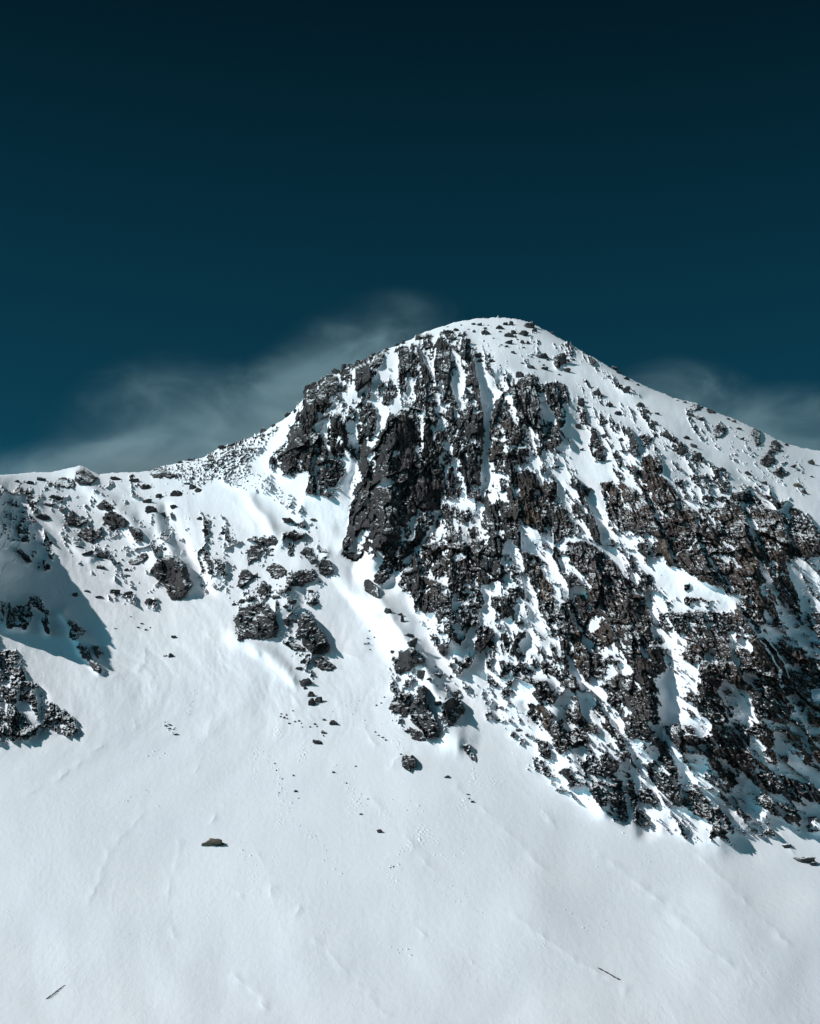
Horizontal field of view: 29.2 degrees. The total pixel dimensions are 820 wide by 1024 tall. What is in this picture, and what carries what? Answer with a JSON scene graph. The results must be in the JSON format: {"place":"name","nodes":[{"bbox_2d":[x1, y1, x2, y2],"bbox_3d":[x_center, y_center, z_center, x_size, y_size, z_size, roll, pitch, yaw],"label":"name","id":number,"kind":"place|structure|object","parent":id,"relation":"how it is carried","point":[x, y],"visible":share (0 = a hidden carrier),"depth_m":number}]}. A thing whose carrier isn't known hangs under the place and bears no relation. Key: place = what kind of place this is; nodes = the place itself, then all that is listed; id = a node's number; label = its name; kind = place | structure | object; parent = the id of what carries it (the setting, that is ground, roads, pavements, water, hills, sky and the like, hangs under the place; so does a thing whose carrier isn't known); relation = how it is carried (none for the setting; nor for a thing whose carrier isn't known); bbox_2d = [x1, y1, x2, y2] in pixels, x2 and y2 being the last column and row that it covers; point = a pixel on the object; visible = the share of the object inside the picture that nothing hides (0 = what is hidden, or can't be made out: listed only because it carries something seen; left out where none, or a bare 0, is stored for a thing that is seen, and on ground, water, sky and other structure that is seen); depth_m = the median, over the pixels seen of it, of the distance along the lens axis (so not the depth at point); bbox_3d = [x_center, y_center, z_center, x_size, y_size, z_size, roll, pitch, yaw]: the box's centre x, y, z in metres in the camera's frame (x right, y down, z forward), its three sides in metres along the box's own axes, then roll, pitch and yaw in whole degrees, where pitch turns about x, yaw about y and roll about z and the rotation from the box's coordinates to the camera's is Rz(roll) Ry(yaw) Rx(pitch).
{"place":"outdoors","nodes":[
{"label":"outdoors","id":0,"kind":"place"},
{"bbox_2d":[0,423,418,776],"bbox_3d":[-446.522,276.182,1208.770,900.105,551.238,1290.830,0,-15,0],"label":"snow ridge","id":1,"kind":"structure","parent":0,"point":[54,686],"depth_m":793.70},
{"bbox_2d":[37,477,45,480],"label":"boulder","id":2,"kind":"object","parent":1,"relation":"on","point":[40,479],"visible":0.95,"depth_m":965.32},
{"bbox_2d":[35,513,49,519],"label":"boulder","id":3,"kind":"object","parent":1,"relation":"on","point":[41,516],"visible":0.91,"depth_m":888.30},
{"bbox_2d":[49,494,61,499],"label":"boulder","id":4,"kind":"object","parent":1,"relation":"on","point":[56,497],"visible":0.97,"depth_m":931.02},
{"bbox_2d":[56,477,74,487],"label":"rock outcrop","id":5,"kind":"object","parent":1,"relation":"on","point":[63,481],"visible":1,"depth_m":963.32},
{"bbox_2d":[69,629,79,640],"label":"rock outcrop","id":6,"kind":"object","parent":1,"relation":"on","point":[72,633],"visible":1,"depth_m":737.37},
{"bbox_2d":[66,510,86,526],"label":"rock outcrop","id":7,"kind":"object","parent":1,"relation":"on","point":[72,519],"visible":1,"depth_m":897.05},
{"bbox_2d":[67,620,85,634],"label":"rock outcrop","id":8,"kind":"object","parent":1,"relation":"on","point":[74,626],"visible":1,"depth_m":746.96},
{"bbox_2d":[74,468,96,484],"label":"rock outcrop","id":9,"kind":"object","parent":1,"relation":"on","point":[84,476],"visible":1,"depth_m":968.04},
{"bbox_2d":[81,550,93,554],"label":"boulder","id":10,"kind":"object","parent":1,"relation":"on","point":[91,552],"visible":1,"depth_m":846.61},
{"bbox_2d":[76,643,101,672],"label":"rock outcrop","id":11,"kind":"object","parent":1,"relation":"on","point":[85,652],"visible":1,"depth_m":710.62},
{"bbox_2d":[77,527,102,542],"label":"rock outcrop","id":12,"kind":"object","parent":1,"relation":"on","point":[90,535],"visible":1,"depth_m":880.01},
{"bbox_2d":[94,646,103,657],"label":"rock outcrop","id":13,"kind":"object","parent":1,"relation":"on","point":[96,651],"visible":1,"depth_m":723.64},
{"bbox_2d":[96,564,104,568],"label":"boulder","id":14,"kind":"object","parent":1,"relation":"on","point":[100,566],"visible":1,"depth_m":835.39},
{"bbox_2d":[95,552,107,558],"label":"boulder","id":15,"kind":"object","parent":1,"relation":"on","point":[103,555],"visible":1,"depth_m":850.67},
{"bbox_2d":[96,500,112,510],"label":"rock outcrop","id":16,"kind":"object","parent":1,"relation":"on","point":[104,504],"visible":1,"depth_m":922.72},
{"bbox_2d":[102,510,125,530],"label":"rock outcrop","id":17,"kind":"object","parent":1,"relation":"on","point":[110,518],"visible":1,"depth_m":897.84},
{"bbox_2d":[110,589,120,593],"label":"boulder","id":18,"kind":"object","parent":1,"relation":"on","point":[113,591],"visible":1,"depth_m":803.85},
{"bbox_2d":[110,476,121,479],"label":"boulder","id":19,"kind":"object","parent":1,"relation":"on","point":[114,478],"visible":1,"depth_m":982.39},
{"bbox_2d":[123,591,132,595],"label":"boulder","id":20,"kind":"object","parent":1,"relation":"on","point":[128,592],"visible":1,"depth_m":804.66},
{"bbox_2d":[129,478,138,482],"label":"boulder","id":21,"kind":"object","parent":1,"relation":"on","point":[135,480],"visible":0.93,"depth_m":977.71},
{"bbox_2d":[128,526,142,540],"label":"rock outcrop","id":22,"kind":"object","parent":1,"relation":"on","point":[135,532],"visible":1,"depth_m":876.23},
{"bbox_2d":[129,553,146,564],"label":"rock outcrop","id":23,"kind":"object","parent":1,"relation":"on","point":[140,558],"visible":1,"depth_m":850.85},
{"bbox_2d":[140,484,150,488],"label":"boulder","id":24,"kind":"object","parent":1,"relation":"on","point":[144,486],"visible":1,"depth_m":965.20},
{"bbox_2d":[142,499,151,502],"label":"boulder","id":25,"kind":"object","parent":1,"relation":"on","point":[147,501],"visible":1,"depth_m":939.88},
{"bbox_2d":[144,598,154,604],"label":"boulder","id":26,"kind":"object","parent":1,"relation":"on","point":[149,601],"visible":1,"depth_m":795.34},
{"bbox_2d":[145,506,157,512],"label":"boulder","id":27,"kind":"object","parent":1,"relation":"on","point":[149,509],"visible":1,"depth_m":918.83},
{"bbox_2d":[150,467,178,478],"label":"rock outcrop","id":28,"kind":"object","parent":1,"relation":"on","point":[159,472],"visible":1,"depth_m":990.26},
{"bbox_2d":[151,555,192,599],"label":"rock outcrop","id":29,"kind":"object","parent":1,"relation":"on","point":[171,573],"visible":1,"depth_m":819.08},
{"bbox_2d":[170,490,181,496],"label":"boulder","id":30,"kind":"object","parent":1,"relation":"on","point":[177,493],"visible":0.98,"depth_m":948.71},
{"bbox_2d":[189,484,195,489],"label":"boulder","id":31,"kind":"object","parent":1,"relation":"on","point":[191,486],"visible":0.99,"depth_m":958.37},
{"bbox_2d":[237,569,253,587],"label":"rock outcrop","id":32,"kind":"object","parent":1,"relation":"on","point":[245,576],"visible":1,"depth_m":816.68},
{"bbox_2d":[246,545,261,564],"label":"rock outcrop","id":33,"kind":"object","parent":1,"relation":"on","point":[254,551],"visible":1,"depth_m":848.53},
{"bbox_2d":[233,601,278,640],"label":"rock outcrop","id":34,"kind":"object","parent":1,"relation":"on","point":[256,620],"visible":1,"depth_m":754.33},
{"bbox_2d":[257,580,269,597],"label":"rock outcrop","id":35,"kind":"object","parent":1,"relation":"on","point":[264,588],"visible":1,"depth_m":800.37},
{"bbox_2d":[256,535,275,546],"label":"rock outcrop","id":36,"kind":"object","parent":1,"relation":"on","point":[262,541],"visible":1,"depth_m":862.73},
{"bbox_2d":[266,563,285,578],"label":"rock outcrop","id":37,"kind":"object","parent":1,"relation":"on","point":[276,570],"visible":1,"depth_m":821.50},
{"bbox_2d":[279,587,291,593],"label":"rock outcrop","id":38,"kind":"object","parent":1,"relation":"on","point":[285,590],"visible":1,"depth_m":790.11},
{"bbox_2d":[284,617,290,625],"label":"rock outcrop","id":39,"kind":"object","parent":1,"relation":"on","point":[287,621],"visible":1,"depth_m":757.88},
{"bbox_2d":[282,518,294,522],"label":"boulder","id":40,"kind":"object","parent":1,"relation":"on","point":[287,520],"visible":1,"depth_m":885.37},
{"bbox_2d":[288,599,296,604],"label":"boulder","id":41,"kind":"object","parent":1,"relation":"on","point":[294,601],"visible":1,"depth_m":774.63},
{"bbox_2d":[285,640,302,650],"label":"rock outcrop","id":42,"kind":"object","parent":1,"relation":"on","point":[294,646],"visible":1,"depth_m":732.68},
{"bbox_2d":[285,530,304,541],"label":"rock outcrop","id":43,"kind":"object","parent":1,"relation":"on","point":[294,535],"visible":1,"depth_m":864.41},
{"bbox_2d":[286,569,316,587],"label":"rock outcrop","id":44,"kind":"object","parent":1,"relation":"on","point":[301,578],"visible":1,"depth_m":806.57},
{"bbox_2d":[299,678,311,686],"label":"boulder","id":45,"kind":"object","parent":1,"relation":"on","point":[305,682],"visible":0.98,"depth_m":689.49},
{"bbox_2d":[300,547,316,563],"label":"rock outcrop","id":46,"kind":"object","parent":1,"relation":"on","point":[310,557],"visible":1,"depth_m":840.27},
{"bbox_2d":[307,691,314,696],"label":"boulder","id":47,"kind":"object","parent":1,"relation":"on","point":[311,694],"visible":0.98,"depth_m":678.47},
{"bbox_2d":[308,698,315,705],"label":"boulder","id":48,"kind":"object","parent":1,"relation":"on","point":[311,701],"visible":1,"depth_m":668.75},
{"bbox_2d":[298,611,329,654],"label":"rock outcrop","id":49,"kind":"object","parent":1,"relation":"on","point":[313,637],"visible":1,"depth_m":734.32},
{"bbox_2d":[310,598,318,605],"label":"rock outcrop","id":50,"kind":"object","parent":1,"relation":"on","point":[314,601],"visible":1,"depth_m":782.83},
{"bbox_2d":[315,696,322,702],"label":"boulder","id":51,"kind":"object","parent":1,"relation":"on","point":[318,699],"visible":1,"depth_m":672.23},
{"bbox_2d":[314,657,335,670],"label":"rock outcrop","id":52,"kind":"object","parent":1,"relation":"on","point":[321,663],"visible":1,"depth_m":711.40},
{"bbox_2d":[318,558,332,575],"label":"rock outcrop","id":53,"kind":"object","parent":1,"relation":"on","point":[325,566],"visible":1,"depth_m":819.15},
{"bbox_2d":[388,693,410,716],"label":"rock outcrop","id":54,"kind":"object","parent":1,"relation":"on","point":[400,703],"visible":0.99,"depth_m":660.61},
{"bbox_2d":[401,755,416,771],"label":"rock outcrop","id":55,"kind":"object","parent":1,"relation":"on","point":[408,762],"visible":1,"depth_m":597.96},
{"bbox_2d":[394,647,424,674],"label":"rock outcrop","id":56,"kind":"object","parent":1,"relation":"on","point":[409,658],"visible":1,"depth_m":692.83},
{"bbox_2d":[0,643,819,1023],"bbox_3d":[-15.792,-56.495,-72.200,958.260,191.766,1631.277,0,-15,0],"label":"snow slope","id":57,"kind":"structure","parent":0,"point":[138,909],"depth_m":482.50},
{"bbox_2d":[201,839,221,845],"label":"boulder","id":58,"kind":"object","parent":57,"relation":"on","point":[211,842],"visible":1,"depth_m":518.05},
{"bbox_2d":[312,739,322,743],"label":"boulder","id":59,"kind":"object","parent":57,"relation":"on","point":[314,741],"visible":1,"depth_m":625.49},
{"bbox_2d":[329,720,337,724],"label":"boulder","id":60,"kind":"object","parent":57,"relation":"on","point":[333,722],"visible":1,"depth_m":646.88},
{"bbox_2d":[116,690,796,984],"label":"rocks","id":61,"kind":"object","parent":57,"relation":"on","point":[358,806],"visible":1,"depth_m":554.61},
{"bbox_2d":[598,967,620,979],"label":"rock rib","id":62,"kind":"object","parent":57,"relation":"on","point":[609,973],"visible":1,"depth_m":423.30},
{"bbox_2d":[782,843,791,847],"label":"boulder","id":63,"kind":"object","parent":57,"relation":"on","point":[786,845],"visible":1,"depth_m":551.08},
{"bbox_2d":[793,857,815,862],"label":"boulder","id":64,"kind":"object","parent":57,"relation":"on","point":[805,859],"visible":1,"depth_m":539.09},
{"bbox_2d":[809,861,816,865],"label":"boulder","id":65,"kind":"object","parent":57,"relation":"on","point":[812,863],"visible":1,"depth_m":537.77},
{"bbox_2d":[0,0,819,474],"label":"sky","id":66,"kind":"structure","parent":0,"point":[210,210]},
{"bbox_2d":[278,317,819,863],"bbox_3d":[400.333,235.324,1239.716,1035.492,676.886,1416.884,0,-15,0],"label":"mountain","id":67,"kind":"structure","parent":0,"point":[628,651],"depth_m":748.19},
{"bbox_2d":[303,384,309,393],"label":"boulder","id":68,"kind":"object","parent":67,"relation":"on","point":[306,387],"visible":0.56,"depth_m":1034.73},
{"bbox_2d":[364,579,379,597],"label":"rock outcrop","id":69,"kind":"object","parent":67,"relation":"on","point":[372,588],"visible":1,"depth_m":784.12},
{"bbox_2d":[384,608,391,613],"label":"boulder","id":70,"kind":"object","parent":67,"relation":"on","point":[387,610],"visible":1,"depth_m":746.59},
{"bbox_2d":[404,633,414,636],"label":"boulder","id":71,"kind":"object","parent":67,"relation":"on","point":[409,635],"visible":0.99,"depth_m":718.52},
{"bbox_2d":[408,638,417,647],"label":"boulder","id":72,"kind":"object","parent":67,"relation":"on","point":[412,643],"visible":1,"depth_m":703.35},
{"bbox_2d":[404,727,426,740],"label":"rock outcrop","id":73,"kind":"object","parent":67,"relation":"on","point":[416,734],"visible":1,"depth_m":629.37},
{"bbox_2d":[417,669,424,678],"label":"boulder","id":74,"kind":"object","parent":67,"relation":"on","point":[420,673],"visible":1,"depth_m":676.99},
{"bbox_2d":[410,685,439,737],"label":"rock outcrop","id":75,"kind":"object","parent":67,"relation":"on","point":[423,719],"visible":1,"depth_m":636.87},
{"bbox_2d":[434,701,441,705],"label":"boulder","id":76,"kind":"object","parent":67,"relation":"on","point":[437,703],"visible":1,"depth_m":646.06},
{"bbox_2d":[441,697,464,722],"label":"rock outcrop","id":77,"kind":"object","parent":67,"relation":"on","point":[453,708],"visible":1,"depth_m":640.53},
{"bbox_2d":[453,689,462,698],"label":"rock outcrop","id":78,"kind":"object","parent":67,"relation":"on","point":[456,693],"visible":0.98,"depth_m":665.84},
{"bbox_2d":[464,338,470,343],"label":"boulder","id":79,"kind":"object","parent":67,"relation":"on","point":[467,340],"visible":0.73,"depth_m":1054.94},
{"bbox_2d":[463,744,476,760],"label":"rock outcrop","id":80,"kind":"object","parent":67,"relation":"on","point":[467,747],"visible":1,"depth_m":611.80},
{"bbox_2d":[475,352,481,357],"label":"boulder","id":81,"kind":"object","parent":67,"relation":"on","point":[478,355],"visible":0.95,"depth_m":1029.03},
{"bbox_2d":[481,329,489,334],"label":"boulder","id":82,"kind":"object","parent":67,"relation":"on","point":[485,332],"visible":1,"depth_m":1080.57},
{"bbox_2d":[504,332,513,337],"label":"boulder","id":83,"kind":"object","parent":67,"relation":"on","point":[508,334],"visible":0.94,"depth_m":1075.17},
{"bbox_2d":[516,371,523,377],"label":"boulder","id":84,"kind":"object","parent":67,"relation":"on","point":[519,374],"visible":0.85,"depth_m":984.22},
{"bbox_2d":[519,330,528,335],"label":"boulder","id":85,"kind":"object","parent":67,"relation":"on","point":[524,333],"visible":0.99,"depth_m":1081.83},
{"bbox_2d":[524,321,534,327],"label":"boulder","id":86,"kind":"object","parent":67,"relation":"on","point":[531,324],"visible":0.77,"depth_m":1107.85},
{"bbox_2d":[538,353,548,358],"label":"boulder","id":87,"kind":"object","parent":67,"relation":"on","point":[543,355],"visible":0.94,"depth_m":1035.25},
{"bbox_2d":[555,353,566,363],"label":"boulder","id":88,"kind":"object","parent":67,"relation":"on","point":[561,357],"visible":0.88,"depth_m":1031.61},
{"bbox_2d":[569,476,591,496],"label":"rock outcrop","id":89,"kind":"object","parent":67,"relation":"on","point":[580,488],"visible":1,"depth_m":825.27},
{"bbox_2d":[577,399,584,405],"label":"boulder","id":90,"kind":"object","parent":67,"relation":"on","point":[580,402],"visible":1,"depth_m":955.01},
{"bbox_2d":[591,434,597,439],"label":"boulder","id":91,"kind":"object","parent":67,"relation":"on","point":[594,437],"visible":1,"depth_m":899.07},
{"bbox_2d":[593,389,600,395],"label":"boulder","id":92,"kind":"object","parent":67,"relation":"on","point":[596,392],"visible":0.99,"depth_m":977.02},
{"bbox_2d":[597,453,605,459],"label":"boulder","id":93,"kind":"object","parent":67,"relation":"on","point":[601,456],"visible":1,"depth_m":866.98},
{"bbox_2d":[622,386,629,392],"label":"boulder","id":94,"kind":"object","parent":67,"relation":"on","point":[626,389],"visible":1,"depth_m":984.96},
{"bbox_2d":[630,444,638,450],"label":"boulder","id":95,"kind":"object","parent":67,"relation":"on","point":[633,447],"visible":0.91,"depth_m":870.75},
{"bbox_2d":[636,402,644,406],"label":"boulder","id":96,"kind":"object","parent":67,"relation":"on","point":[640,404],"visible":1,"depth_m":961.34},
{"bbox_2d":[664,431,670,437],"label":"boulder","id":97,"kind":"object","parent":67,"relation":"on","point":[667,433],"visible":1,"depth_m":902.68},
{"bbox_2d":[678,447,686,454],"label":"boulder","id":98,"kind":"object","parent":67,"relation":"on","point":[682,450],"visible":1,"depth_m":877.76},
{"bbox_2d":[688,403,701,412],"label":"rock outcrop","id":99,"kind":"object","parent":67,"relation":"on","point":[694,406],"visible":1,"depth_m":989.52},
{"bbox_2d":[692,452,701,460],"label":"boulder","id":100,"kind":"object","parent":67,"relation":"on","point":[697,455],"visible":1,"depth_m":869.85},
{"bbox_2d":[713,421,725,439],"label":"rock outcrop","id":101,"kind":"object","parent":67,"relation":"on","point":[719,429],"visible":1,"depth_m":944.49},
{"bbox_2d":[751,428,760,445],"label":"rock outcrop","id":102,"kind":"object","parent":67,"relation":"on","point":[755,433],"visible":1,"depth_m":956.42},
{"bbox_2d":[760,449,774,466],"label":"rock outcrop","id":103,"kind":"object","parent":67,"relation":"on","point":[767,459],"visible":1,"depth_m":907.75},
{"bbox_2d":[769,440,782,452],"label":"rock outcrop","id":104,"kind":"object","parent":67,"relation":"on","point":[774,445],"visible":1,"depth_m":949.86},
{"bbox_2d":[772,466,788,477],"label":"rock outcrop","id":105,"kind":"object","parent":67,"relation":"on","point":[779,472],"visible":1,"depth_m":887.66},
{"bbox_2d":[793,483,803,487],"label":"boulder","id":106,"kind":"object","parent":67,"relation":"on","point":[798,485],"visible":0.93,"depth_m":868.12},
{"bbox_2d":[807,816,816,822],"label":"boulder","id":107,"kind":"object","parent":67,"relation":"on","point":[810,819],"visible":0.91,"depth_m":568.99}
]}

